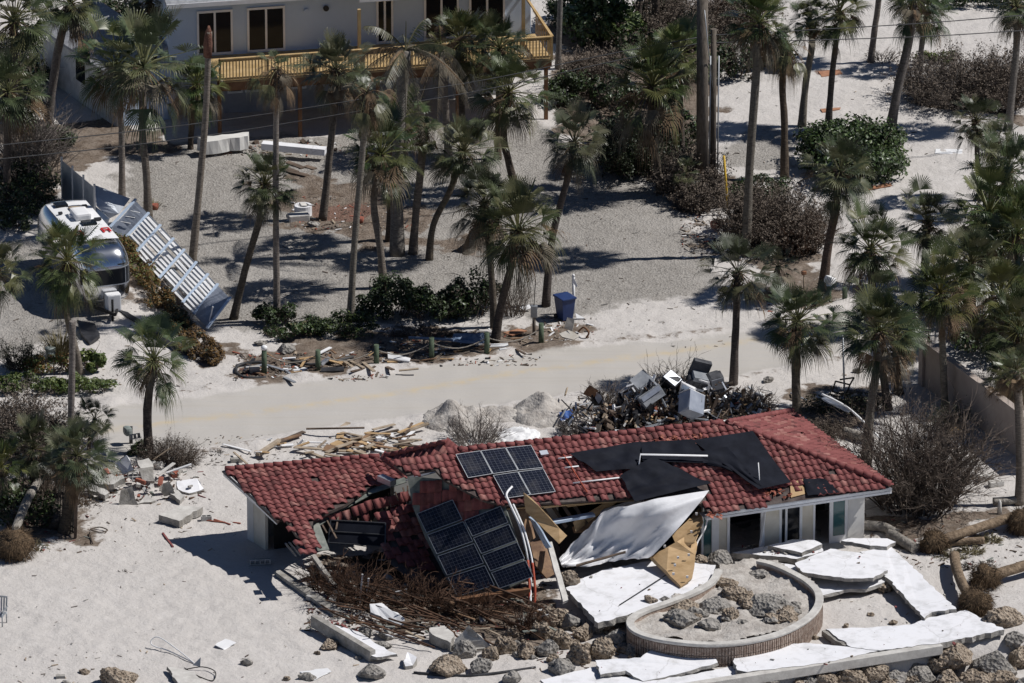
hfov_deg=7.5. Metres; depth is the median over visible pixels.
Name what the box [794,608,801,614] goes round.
rock
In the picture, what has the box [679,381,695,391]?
appliance door
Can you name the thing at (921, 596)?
concrete slab
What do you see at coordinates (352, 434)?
broken board
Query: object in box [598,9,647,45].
leafy shrub
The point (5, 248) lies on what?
cabbage palm
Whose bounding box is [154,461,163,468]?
rubble chunk
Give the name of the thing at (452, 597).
branch
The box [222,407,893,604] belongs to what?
red roofed house
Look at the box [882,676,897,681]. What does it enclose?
rock
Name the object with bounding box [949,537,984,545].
palm log
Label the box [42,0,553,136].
deck house
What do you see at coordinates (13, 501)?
leafy shrub
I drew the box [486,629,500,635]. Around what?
broken board
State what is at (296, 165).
step plank
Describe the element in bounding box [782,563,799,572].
concrete slab
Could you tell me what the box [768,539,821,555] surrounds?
concrete slab
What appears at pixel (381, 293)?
leafy shrub
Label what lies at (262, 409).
road
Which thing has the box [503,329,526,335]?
board scrap
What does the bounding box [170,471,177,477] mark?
rubble chunk
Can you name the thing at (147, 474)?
concrete slab
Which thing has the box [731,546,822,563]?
concrete slab
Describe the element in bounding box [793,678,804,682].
rock
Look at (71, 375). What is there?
cabbage palm trunk
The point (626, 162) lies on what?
bare shrub
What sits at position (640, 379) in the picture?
cabinet
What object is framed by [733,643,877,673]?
concrete slab
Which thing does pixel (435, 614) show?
branch
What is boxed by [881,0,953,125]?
cabbage palm
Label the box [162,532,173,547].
stick
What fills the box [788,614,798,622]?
rock
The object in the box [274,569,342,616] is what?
footing
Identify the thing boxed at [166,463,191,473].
board
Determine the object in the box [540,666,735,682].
concrete slab
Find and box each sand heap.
[422,399,492,432]
[482,405,516,422]
[513,391,577,427]
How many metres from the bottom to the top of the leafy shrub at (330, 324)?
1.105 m
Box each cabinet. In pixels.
[629,370,652,394]
[636,383,665,408]
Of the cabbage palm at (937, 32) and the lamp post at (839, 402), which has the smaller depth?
the lamp post at (839, 402)
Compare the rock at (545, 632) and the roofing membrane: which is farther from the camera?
the roofing membrane
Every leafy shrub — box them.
[0,55,50,96]
[0,158,60,218]
[0,204,32,231]
[0,479,61,527]
[17,349,75,374]
[19,121,77,150]
[20,16,49,43]
[80,341,106,373]
[101,0,137,16]
[123,439,147,455]
[250,297,302,327]
[260,320,315,339]
[300,309,379,338]
[355,270,434,319]
[396,284,475,321]
[443,265,515,320]
[542,0,599,26]
[543,66,600,106]
[562,0,635,46]
[586,72,642,115]
[591,111,627,141]
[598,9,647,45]
[608,25,672,71]
[632,0,685,22]
[644,67,696,99]
[656,108,695,148]
[708,36,752,81]
[723,173,792,202]
[745,35,798,69]
[793,111,912,189]
[801,390,893,414]
[912,50,953,65]
[940,0,1021,7]
[947,308,1014,360]
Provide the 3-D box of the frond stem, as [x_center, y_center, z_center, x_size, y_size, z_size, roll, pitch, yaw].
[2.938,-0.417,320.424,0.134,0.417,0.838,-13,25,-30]
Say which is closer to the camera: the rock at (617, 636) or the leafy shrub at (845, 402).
the rock at (617, 636)
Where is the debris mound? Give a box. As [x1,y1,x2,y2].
[583,408,745,433]
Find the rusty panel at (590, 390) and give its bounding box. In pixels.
[583,385,597,396]
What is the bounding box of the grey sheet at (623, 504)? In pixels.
[600,501,645,512]
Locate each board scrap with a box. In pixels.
[293,367,307,370]
[321,356,329,365]
[321,366,343,371]
[388,352,410,361]
[490,343,507,346]
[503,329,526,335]
[559,330,579,339]
[564,317,574,330]
[818,69,841,76]
[820,107,840,112]
[863,183,891,191]
[935,149,962,153]
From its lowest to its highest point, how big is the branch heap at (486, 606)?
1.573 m
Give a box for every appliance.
[659,370,682,395]
[678,388,704,419]
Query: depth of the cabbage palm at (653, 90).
334.35 m
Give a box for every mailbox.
[123,426,132,443]
[824,275,835,285]
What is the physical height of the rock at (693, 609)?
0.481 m
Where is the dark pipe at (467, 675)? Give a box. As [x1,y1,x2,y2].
[413,666,535,676]
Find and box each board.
[156,462,175,475]
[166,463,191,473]
[222,443,250,451]
[233,452,247,463]
[243,358,255,370]
[267,364,284,370]
[274,444,292,446]
[281,431,305,442]
[281,434,301,439]
[283,377,295,382]
[293,446,323,449]
[306,427,364,429]
[309,452,323,457]
[321,347,331,353]
[324,453,339,456]
[329,359,346,365]
[334,440,361,447]
[339,449,365,452]
[340,432,361,436]
[343,361,353,366]
[345,434,370,447]
[346,449,359,453]
[348,359,364,368]
[350,436,362,440]
[358,440,377,448]
[360,361,375,371]
[362,438,386,442]
[364,432,390,434]
[364,442,375,448]
[370,429,398,435]
[372,423,395,429]
[375,444,399,449]
[392,434,415,439]
[392,439,422,445]
[397,422,423,432]
[399,368,418,371]
[399,422,412,442]
[400,443,415,446]
[401,430,415,439]
[402,422,429,432]
[402,619,420,622]
[405,630,424,639]
[412,628,425,631]
[420,357,436,360]
[451,612,475,619]
[473,627,489,629]
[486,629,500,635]
[490,610,513,614]
[529,516,551,547]
[645,422,663,426]
[821,396,850,412]
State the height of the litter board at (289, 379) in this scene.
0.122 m
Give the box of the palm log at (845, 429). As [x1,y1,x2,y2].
[842,427,862,440]
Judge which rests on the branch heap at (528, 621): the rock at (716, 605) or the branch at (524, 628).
the branch at (524, 628)
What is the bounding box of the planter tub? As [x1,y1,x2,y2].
[294,202,311,215]
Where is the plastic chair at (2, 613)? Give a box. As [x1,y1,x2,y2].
[0,595,7,626]
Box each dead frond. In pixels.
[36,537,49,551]
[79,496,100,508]
[930,546,973,560]
[955,542,987,555]
[961,560,983,571]
[975,530,1003,543]
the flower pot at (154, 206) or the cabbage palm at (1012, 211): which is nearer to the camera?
the cabbage palm at (1012, 211)
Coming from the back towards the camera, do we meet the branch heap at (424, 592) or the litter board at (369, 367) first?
the litter board at (369, 367)
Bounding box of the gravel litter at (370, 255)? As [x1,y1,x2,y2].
[1,153,704,354]
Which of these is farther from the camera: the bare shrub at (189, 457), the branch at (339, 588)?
the bare shrub at (189, 457)
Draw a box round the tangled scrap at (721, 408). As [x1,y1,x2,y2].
[561,374,772,432]
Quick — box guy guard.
[723,156,727,203]
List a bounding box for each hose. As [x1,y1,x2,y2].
[234,361,265,378]
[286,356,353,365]
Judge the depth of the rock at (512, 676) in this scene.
287.01 m
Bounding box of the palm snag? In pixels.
[187,25,212,269]
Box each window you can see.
[76,59,84,83]
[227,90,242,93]
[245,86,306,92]
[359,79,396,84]
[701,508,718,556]
[779,506,802,542]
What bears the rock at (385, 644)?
on the ground at (202, 602)
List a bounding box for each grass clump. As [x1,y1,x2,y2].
[37,325,84,358]
[152,198,167,208]
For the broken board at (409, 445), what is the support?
on the ground at (202, 602)
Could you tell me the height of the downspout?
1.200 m
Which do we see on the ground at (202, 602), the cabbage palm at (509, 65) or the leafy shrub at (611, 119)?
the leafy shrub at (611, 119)
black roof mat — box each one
[570,441,643,471]
[621,457,710,501]
[641,439,707,462]
[694,431,789,488]
[694,447,760,485]
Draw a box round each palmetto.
[0,408,66,505]
[0,435,30,518]
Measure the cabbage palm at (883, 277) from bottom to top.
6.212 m
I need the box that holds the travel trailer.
[38,200,129,320]
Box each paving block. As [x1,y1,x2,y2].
[979,473,993,481]
[988,479,1003,487]
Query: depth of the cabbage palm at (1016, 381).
301.85 m
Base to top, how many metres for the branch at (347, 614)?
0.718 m
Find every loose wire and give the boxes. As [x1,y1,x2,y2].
[150,636,193,662]
[184,666,215,680]
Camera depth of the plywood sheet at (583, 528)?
296.26 m
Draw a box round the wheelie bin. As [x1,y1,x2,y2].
[553,292,576,320]
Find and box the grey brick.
[56,674,64,678]
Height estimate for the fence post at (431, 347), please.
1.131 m
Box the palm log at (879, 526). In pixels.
[864,520,898,532]
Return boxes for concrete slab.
[87,484,108,499]
[95,475,124,488]
[113,455,134,474]
[119,486,137,504]
[137,458,153,469]
[138,467,154,481]
[138,494,155,504]
[159,481,174,495]
[159,506,202,527]
[166,666,200,682]
[170,489,183,504]
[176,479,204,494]
[197,132,248,154]
[335,625,397,659]
[370,603,404,625]
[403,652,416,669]
[429,626,454,651]
[451,626,488,650]
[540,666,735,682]
[566,561,715,628]
[596,650,718,681]
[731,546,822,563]
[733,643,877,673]
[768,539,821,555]
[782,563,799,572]
[795,549,887,581]
[808,577,885,597]
[822,630,846,646]
[826,610,1004,651]
[840,538,895,549]
[860,547,956,619]
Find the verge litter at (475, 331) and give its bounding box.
[194,142,835,381]
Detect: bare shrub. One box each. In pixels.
[0,90,88,186]
[0,328,49,373]
[0,368,89,464]
[1,396,91,466]
[6,444,92,506]
[130,427,209,468]
[384,314,463,337]
[440,402,519,445]
[496,266,539,317]
[542,37,641,98]
[551,410,591,435]
[570,375,627,411]
[582,100,695,182]
[618,0,737,51]
[637,135,736,198]
[637,343,710,385]
[667,169,733,214]
[687,172,841,263]
[689,0,787,38]
[727,386,753,407]
[730,383,784,414]
[755,196,847,259]
[802,287,836,305]
[808,413,855,440]
[812,375,1022,518]
[864,44,900,63]
[881,35,1022,114]
[925,398,971,433]
[951,36,1023,115]
[954,339,1023,407]
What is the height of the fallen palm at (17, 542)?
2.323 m
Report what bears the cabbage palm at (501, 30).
on the gravel yard at (656, 254)
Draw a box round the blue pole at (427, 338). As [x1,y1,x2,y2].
[408,336,452,340]
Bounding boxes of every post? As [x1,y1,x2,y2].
[256,438,280,455]
[261,345,266,373]
[311,555,342,601]
[311,614,374,661]
[315,349,320,370]
[374,344,378,363]
[429,337,433,360]
[484,332,489,353]
[538,322,543,342]
[572,274,577,313]
[821,393,878,437]
[826,286,831,301]
[842,287,846,298]
[842,335,845,400]
[997,499,1001,514]
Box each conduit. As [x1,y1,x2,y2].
[505,486,531,600]
[512,504,532,562]
[527,560,530,603]
[531,563,535,601]
[563,454,587,492]
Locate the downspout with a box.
[697,520,707,544]
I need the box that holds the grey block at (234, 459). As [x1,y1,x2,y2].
[230,457,242,462]
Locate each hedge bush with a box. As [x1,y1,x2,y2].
[0,370,48,391]
[0,375,26,393]
[34,376,67,394]
[50,371,91,391]
[75,375,118,395]
[115,232,141,262]
[128,257,160,288]
[142,281,175,311]
[157,302,196,333]
[176,324,211,360]
[193,337,225,365]
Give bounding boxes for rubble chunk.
[135,477,146,484]
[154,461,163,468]
[158,476,163,485]
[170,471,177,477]
[306,594,312,600]
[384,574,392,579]
[479,616,484,623]
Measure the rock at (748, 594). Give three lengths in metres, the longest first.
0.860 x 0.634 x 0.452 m
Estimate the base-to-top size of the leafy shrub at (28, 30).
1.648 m
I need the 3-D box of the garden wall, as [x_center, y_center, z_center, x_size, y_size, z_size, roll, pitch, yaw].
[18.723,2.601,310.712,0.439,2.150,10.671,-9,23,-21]
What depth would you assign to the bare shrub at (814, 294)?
324.09 m
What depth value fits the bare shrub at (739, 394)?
311.72 m
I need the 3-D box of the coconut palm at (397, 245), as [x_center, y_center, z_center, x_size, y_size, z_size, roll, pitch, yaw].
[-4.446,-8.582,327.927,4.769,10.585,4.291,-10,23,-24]
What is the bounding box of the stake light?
[801,270,806,289]
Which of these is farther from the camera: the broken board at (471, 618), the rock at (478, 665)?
the broken board at (471, 618)
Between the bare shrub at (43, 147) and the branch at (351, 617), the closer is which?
the branch at (351, 617)
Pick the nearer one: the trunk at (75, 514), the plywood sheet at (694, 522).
the plywood sheet at (694, 522)
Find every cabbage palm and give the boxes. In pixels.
[0,0,72,146]
[0,46,53,205]
[0,239,32,318]
[20,218,112,374]
[33,0,104,123]
[38,415,123,535]
[63,12,158,196]
[74,394,118,458]
[87,3,218,223]
[109,310,195,453]
[121,0,162,68]
[165,50,229,149]
[229,148,303,319]
[245,49,301,321]
[292,27,375,220]
[339,98,432,276]
[342,72,396,322]
[366,82,434,241]
[404,116,444,254]
[415,5,496,145]
[418,111,510,260]
[449,161,519,327]
[459,9,532,159]
[465,51,564,184]
[466,172,571,343]
[538,96,610,307]
[555,0,562,69]
[604,32,695,194]
[635,0,642,32]
[648,9,721,150]
[650,0,659,42]
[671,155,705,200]
[690,232,782,385]
[719,0,794,257]
[759,245,799,302]
[760,277,850,416]
[763,25,821,178]
[788,0,833,127]
[792,131,875,291]
[798,0,871,121]
[826,197,918,333]
[827,281,934,460]
[848,269,909,410]
[864,309,922,395]
[867,0,881,62]
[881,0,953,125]
[889,0,957,69]
[894,172,963,281]
[899,233,984,411]
[936,223,1005,349]
[939,151,1023,306]
[942,93,1013,200]
[957,128,1023,281]
[957,252,1023,351]
[960,179,1023,323]
[965,281,1023,405]
[970,118,1023,165]
[980,347,1023,409]
[987,0,1023,130]
[988,341,1023,505]
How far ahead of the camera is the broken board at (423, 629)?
290.79 m
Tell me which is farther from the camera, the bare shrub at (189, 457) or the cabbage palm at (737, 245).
the cabbage palm at (737, 245)
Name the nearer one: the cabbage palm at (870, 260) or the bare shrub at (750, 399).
the bare shrub at (750, 399)
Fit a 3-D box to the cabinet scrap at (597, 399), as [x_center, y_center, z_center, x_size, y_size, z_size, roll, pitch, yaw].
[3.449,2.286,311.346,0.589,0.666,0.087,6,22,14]
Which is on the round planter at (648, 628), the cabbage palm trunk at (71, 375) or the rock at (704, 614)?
the rock at (704, 614)
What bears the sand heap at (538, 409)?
on the ground at (202, 602)
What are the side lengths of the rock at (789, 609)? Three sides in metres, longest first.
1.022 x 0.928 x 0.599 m
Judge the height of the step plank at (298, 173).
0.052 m
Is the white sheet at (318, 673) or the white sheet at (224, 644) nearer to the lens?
the white sheet at (318, 673)
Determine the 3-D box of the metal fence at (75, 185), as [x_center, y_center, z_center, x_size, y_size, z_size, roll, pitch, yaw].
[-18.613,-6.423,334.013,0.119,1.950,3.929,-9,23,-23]
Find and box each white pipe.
[573,477,620,483]
[638,453,707,464]
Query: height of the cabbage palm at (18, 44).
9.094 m
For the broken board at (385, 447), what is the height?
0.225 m
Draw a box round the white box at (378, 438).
[375,436,381,441]
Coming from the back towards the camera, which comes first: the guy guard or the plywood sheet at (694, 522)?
the guy guard
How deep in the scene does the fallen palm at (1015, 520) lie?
300.44 m
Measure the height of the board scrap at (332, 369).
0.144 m
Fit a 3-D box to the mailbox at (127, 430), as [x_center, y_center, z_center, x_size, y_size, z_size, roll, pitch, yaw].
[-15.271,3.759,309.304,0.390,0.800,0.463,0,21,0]
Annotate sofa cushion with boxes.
[706,370,724,394]
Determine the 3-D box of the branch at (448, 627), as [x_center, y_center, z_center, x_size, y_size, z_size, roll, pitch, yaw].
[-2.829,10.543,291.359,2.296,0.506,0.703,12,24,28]
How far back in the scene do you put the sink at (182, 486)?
304.65 m
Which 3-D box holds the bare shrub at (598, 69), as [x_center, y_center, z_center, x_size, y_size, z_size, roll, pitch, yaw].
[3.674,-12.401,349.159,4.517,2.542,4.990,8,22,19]
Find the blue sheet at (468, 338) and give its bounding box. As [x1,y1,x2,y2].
[451,332,483,343]
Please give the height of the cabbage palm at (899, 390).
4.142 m
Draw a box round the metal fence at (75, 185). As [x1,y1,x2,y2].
[60,157,95,210]
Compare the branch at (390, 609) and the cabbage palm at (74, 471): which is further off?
the cabbage palm at (74, 471)
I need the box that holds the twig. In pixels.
[90,527,107,532]
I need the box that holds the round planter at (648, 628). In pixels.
[626,558,823,667]
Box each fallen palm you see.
[0,473,48,564]
[915,508,1022,555]
[949,551,997,617]
[966,560,1023,591]
[1004,505,1023,536]
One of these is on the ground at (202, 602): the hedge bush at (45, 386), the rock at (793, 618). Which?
the hedge bush at (45, 386)
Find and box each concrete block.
[117,471,137,477]
[129,433,140,439]
[201,515,211,521]
[249,558,270,564]
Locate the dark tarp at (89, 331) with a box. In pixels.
[77,320,99,344]
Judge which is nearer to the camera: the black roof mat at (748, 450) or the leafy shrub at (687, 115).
the black roof mat at (748, 450)
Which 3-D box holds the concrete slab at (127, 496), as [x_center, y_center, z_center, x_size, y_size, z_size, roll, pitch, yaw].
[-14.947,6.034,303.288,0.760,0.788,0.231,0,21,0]
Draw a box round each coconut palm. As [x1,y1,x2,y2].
[349,18,466,256]
[410,25,472,159]
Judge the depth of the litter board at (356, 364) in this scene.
317.20 m
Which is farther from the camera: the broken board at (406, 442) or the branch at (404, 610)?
the broken board at (406, 442)
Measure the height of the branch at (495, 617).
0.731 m
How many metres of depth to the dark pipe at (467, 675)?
287.81 m
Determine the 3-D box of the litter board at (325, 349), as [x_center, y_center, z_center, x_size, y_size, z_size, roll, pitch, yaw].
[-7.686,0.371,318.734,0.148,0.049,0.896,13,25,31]
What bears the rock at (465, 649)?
on the ground at (202, 602)
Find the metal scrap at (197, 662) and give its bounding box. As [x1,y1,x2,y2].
[193,657,200,665]
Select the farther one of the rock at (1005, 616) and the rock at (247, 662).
the rock at (1005, 616)
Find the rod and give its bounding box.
[619,575,665,604]
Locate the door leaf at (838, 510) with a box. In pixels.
[829,500,847,542]
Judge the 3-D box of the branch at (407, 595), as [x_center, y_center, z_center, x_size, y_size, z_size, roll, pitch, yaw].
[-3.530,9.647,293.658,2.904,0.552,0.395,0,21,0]
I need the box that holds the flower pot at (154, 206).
[152,203,158,209]
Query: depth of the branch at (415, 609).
292.27 m
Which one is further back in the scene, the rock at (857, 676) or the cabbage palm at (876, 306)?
the cabbage palm at (876, 306)
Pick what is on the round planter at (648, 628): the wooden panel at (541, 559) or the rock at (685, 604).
the rock at (685, 604)
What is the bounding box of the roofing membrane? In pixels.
[559,490,708,567]
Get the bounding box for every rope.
[267,355,314,362]
[321,351,373,360]
[379,344,428,354]
[434,338,484,348]
[489,329,538,341]
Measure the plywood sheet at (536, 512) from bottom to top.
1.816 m
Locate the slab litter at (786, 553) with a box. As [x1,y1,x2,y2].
[590,545,955,672]
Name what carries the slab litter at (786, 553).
on the ground at (202, 602)
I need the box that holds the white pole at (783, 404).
[764,403,791,405]
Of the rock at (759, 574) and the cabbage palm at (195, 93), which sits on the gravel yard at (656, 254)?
the cabbage palm at (195, 93)
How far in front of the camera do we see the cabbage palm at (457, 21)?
339.38 m
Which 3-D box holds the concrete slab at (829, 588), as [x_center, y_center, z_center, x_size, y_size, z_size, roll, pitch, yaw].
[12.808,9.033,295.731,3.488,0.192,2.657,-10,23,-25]
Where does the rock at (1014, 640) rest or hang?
on the ground at (202, 602)
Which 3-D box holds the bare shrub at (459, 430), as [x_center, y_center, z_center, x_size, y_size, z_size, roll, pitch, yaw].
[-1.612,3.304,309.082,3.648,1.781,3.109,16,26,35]
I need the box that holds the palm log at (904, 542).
[886,529,919,553]
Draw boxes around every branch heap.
[287,554,359,592]
[308,547,407,613]
[374,561,480,612]
[433,579,518,621]
[496,590,563,638]
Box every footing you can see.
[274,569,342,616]
[287,211,309,222]
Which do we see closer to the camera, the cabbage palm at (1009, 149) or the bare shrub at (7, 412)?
the bare shrub at (7, 412)
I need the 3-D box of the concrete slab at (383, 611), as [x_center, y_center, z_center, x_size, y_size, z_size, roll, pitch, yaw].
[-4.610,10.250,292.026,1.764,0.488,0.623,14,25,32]
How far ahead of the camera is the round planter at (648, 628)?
290.44 m
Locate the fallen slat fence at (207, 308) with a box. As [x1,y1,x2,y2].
[109,198,231,328]
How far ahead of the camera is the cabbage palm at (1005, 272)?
314.40 m
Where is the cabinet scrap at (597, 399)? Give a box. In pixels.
[591,391,604,405]
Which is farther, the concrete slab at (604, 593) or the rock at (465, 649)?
the concrete slab at (604, 593)
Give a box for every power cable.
[0,37,696,145]
[0,43,696,158]
[708,15,1023,35]
[712,30,1023,42]
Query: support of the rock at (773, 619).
on the round planter at (648, 628)
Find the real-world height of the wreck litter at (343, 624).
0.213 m
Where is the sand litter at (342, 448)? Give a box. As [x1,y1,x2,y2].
[16,70,998,682]
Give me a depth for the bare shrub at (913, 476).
301.94 m
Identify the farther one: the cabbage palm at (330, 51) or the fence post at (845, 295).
the cabbage palm at (330, 51)
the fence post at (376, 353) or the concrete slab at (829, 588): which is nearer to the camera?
the concrete slab at (829, 588)
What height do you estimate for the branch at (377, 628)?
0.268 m
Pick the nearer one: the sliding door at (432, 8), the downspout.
the downspout
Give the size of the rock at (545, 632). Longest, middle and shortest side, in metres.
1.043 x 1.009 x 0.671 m
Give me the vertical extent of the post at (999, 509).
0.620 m
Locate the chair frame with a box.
[831,377,853,394]
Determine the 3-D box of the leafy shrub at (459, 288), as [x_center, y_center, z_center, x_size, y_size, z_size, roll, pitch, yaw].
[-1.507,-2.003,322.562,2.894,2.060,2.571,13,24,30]
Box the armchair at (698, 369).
[686,357,711,390]
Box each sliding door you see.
[196,9,232,55]
[247,5,284,52]
[376,0,393,43]
[424,0,458,40]
[469,0,504,36]
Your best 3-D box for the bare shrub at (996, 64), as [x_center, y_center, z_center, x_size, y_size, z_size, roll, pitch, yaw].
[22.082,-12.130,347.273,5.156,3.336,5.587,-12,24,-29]
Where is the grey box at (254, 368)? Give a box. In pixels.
[249,365,259,372]
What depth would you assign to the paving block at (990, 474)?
305.68 m
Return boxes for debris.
[570,385,770,434]
[752,392,763,401]
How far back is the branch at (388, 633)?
290.16 m
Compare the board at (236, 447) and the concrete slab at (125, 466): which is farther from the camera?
the board at (236, 447)
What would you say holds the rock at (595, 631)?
on the ground at (202, 602)
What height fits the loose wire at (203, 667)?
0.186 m
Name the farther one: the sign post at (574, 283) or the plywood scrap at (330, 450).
the sign post at (574, 283)
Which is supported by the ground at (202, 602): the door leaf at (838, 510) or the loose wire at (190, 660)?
the loose wire at (190, 660)
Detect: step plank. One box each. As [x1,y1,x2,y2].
[285,161,304,168]
[286,169,308,176]
[305,165,316,169]
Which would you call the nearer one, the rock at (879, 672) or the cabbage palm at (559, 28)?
the rock at (879, 672)
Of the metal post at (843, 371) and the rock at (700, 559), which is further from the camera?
the metal post at (843, 371)
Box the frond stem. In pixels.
[578,327,589,337]
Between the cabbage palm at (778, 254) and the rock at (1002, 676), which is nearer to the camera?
the rock at (1002, 676)
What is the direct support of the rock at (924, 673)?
on the ground at (202, 602)
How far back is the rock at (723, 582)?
294.00 m
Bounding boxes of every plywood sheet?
[514,509,535,542]
[523,493,566,543]
[572,517,596,532]
[573,502,616,531]
[650,513,697,587]
[672,507,702,545]
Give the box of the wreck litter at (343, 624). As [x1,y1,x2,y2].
[6,460,1023,671]
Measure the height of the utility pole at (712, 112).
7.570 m
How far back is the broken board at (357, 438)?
309.35 m
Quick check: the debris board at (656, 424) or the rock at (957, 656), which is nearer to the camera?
the rock at (957, 656)
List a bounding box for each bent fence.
[95,185,129,217]
[96,207,109,224]
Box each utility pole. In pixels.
[696,0,708,181]
[709,28,719,184]
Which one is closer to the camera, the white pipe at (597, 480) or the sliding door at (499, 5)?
the white pipe at (597, 480)
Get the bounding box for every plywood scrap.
[323,444,337,451]
[324,448,335,452]
[330,440,342,445]
[336,432,343,438]
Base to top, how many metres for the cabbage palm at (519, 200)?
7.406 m
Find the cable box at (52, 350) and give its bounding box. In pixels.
[45,346,55,363]
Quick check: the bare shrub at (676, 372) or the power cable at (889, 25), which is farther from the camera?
the power cable at (889, 25)
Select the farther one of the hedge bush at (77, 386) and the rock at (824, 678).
the hedge bush at (77, 386)
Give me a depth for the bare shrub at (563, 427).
310.19 m
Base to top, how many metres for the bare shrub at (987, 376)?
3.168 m
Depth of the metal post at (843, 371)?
313.20 m
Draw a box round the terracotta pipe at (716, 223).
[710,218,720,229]
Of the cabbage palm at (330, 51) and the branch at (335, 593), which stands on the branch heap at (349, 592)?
the branch at (335, 593)
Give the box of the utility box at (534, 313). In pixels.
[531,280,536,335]
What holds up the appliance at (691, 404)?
on the debris at (622, 409)
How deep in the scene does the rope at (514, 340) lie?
319.02 m
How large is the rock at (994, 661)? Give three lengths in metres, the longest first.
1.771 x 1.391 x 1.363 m
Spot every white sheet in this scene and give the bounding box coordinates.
[215,639,235,649]
[300,668,331,679]
[497,426,539,441]
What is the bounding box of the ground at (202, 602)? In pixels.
[0,0,1023,682]
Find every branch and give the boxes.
[317,584,364,597]
[317,608,376,623]
[319,580,388,594]
[319,588,373,602]
[320,604,384,626]
[325,599,369,608]
[336,605,382,621]
[339,595,420,623]
[348,582,396,603]
[349,616,425,638]
[350,620,427,646]
[355,618,406,634]
[356,597,410,613]
[357,588,403,606]
[359,614,417,627]
[363,583,435,610]
[370,614,423,634]
[374,624,434,647]
[375,593,429,615]
[375,601,437,614]
[380,590,447,601]
[381,599,456,624]
[388,618,454,632]
[393,609,465,628]
[403,592,469,615]
[403,605,464,621]
[406,614,457,636]
[412,604,459,624]
[417,578,450,587]
[421,619,493,645]
[425,596,488,616]
[436,596,496,624]
[445,592,523,603]
[450,595,502,617]
[454,599,512,625]
[456,616,519,628]
[472,607,529,629]
[484,588,534,609]
[489,585,545,608]
[497,617,544,640]
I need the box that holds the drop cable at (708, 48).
[704,10,712,86]
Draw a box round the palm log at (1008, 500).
[992,496,1016,504]
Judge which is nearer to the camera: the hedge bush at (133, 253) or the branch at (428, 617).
the branch at (428, 617)
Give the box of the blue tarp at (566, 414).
[559,409,572,419]
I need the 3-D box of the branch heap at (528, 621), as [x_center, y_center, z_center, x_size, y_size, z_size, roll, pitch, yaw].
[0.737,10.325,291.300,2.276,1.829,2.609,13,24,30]
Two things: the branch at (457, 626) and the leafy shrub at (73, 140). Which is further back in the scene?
the leafy shrub at (73, 140)
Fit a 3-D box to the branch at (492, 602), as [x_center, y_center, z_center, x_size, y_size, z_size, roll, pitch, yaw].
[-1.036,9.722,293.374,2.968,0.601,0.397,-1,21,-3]
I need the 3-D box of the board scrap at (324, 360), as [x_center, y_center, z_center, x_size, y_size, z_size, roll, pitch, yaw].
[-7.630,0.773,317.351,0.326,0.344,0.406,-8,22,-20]
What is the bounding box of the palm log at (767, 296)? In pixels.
[747,292,771,299]
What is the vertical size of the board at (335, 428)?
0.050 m
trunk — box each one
[56,479,77,537]
[67,320,75,464]
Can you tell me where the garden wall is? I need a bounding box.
[918,338,1023,454]
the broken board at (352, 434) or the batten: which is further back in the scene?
the broken board at (352, 434)
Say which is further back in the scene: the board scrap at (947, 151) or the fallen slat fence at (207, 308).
the board scrap at (947, 151)
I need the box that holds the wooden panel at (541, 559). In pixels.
[529,539,554,578]
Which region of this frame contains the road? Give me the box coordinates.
[0,277,1009,463]
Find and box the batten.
[576,551,625,566]
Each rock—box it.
[79,668,90,674]
[99,667,138,682]
[240,658,252,665]
[254,340,267,345]
[277,343,295,353]
[282,676,290,680]
[298,672,316,680]
[307,221,319,226]
[321,638,338,649]
[357,663,385,679]
[358,626,372,637]
[374,641,391,648]
[378,628,393,640]
[428,654,467,677]
[452,640,476,658]
[470,657,492,673]
[482,646,498,660]
[494,635,516,654]
[502,670,521,682]
[503,627,519,637]
[512,651,518,657]
[517,640,535,659]
[530,621,553,639]
[536,639,558,656]
[542,606,568,626]
[546,653,558,662]
[548,658,575,675]
[550,628,573,649]
[561,570,579,588]
[561,614,581,629]
[566,642,591,665]
[572,623,592,641]
[589,636,615,659]
[590,624,604,634]
[605,629,625,645]
[619,645,626,653]
[625,643,634,654]
[627,653,637,658]
[644,595,657,603]
[659,596,669,600]
[663,608,700,628]
[673,599,698,609]
[687,606,700,612]
[695,554,707,563]
[697,617,720,631]
[698,610,709,616]
[699,596,731,614]
[707,550,732,568]
[716,577,738,586]
[721,586,753,602]
[721,607,738,620]
[721,616,730,620]
[736,619,748,623]
[738,590,752,604]
[740,598,752,608]
[747,593,796,616]
[749,569,768,578]
[763,376,773,382]
[764,613,780,623]
[767,616,777,623]
[776,605,798,615]
[778,610,790,622]
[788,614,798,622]
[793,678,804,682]
[794,601,801,608]
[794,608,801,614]
[805,675,817,682]
[812,634,819,639]
[815,673,837,682]
[835,668,864,682]
[860,664,888,681]
[863,675,870,682]
[878,583,892,593]
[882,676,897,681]
[887,670,906,682]
[889,620,897,624]
[905,675,919,682]
[907,663,935,682]
[926,657,945,674]
[934,669,959,682]
[937,642,972,670]
[958,668,991,682]
[971,650,1017,675]
[981,606,1023,627]
[991,670,1014,682]
[1005,631,1023,649]
[1008,645,1023,668]
[1016,677,1023,682]
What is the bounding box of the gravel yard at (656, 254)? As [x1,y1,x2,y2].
[0,117,800,355]
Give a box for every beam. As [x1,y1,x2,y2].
[261,140,326,155]
[456,587,530,605]
[547,542,567,603]
[686,644,942,682]
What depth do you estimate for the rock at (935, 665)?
289.60 m

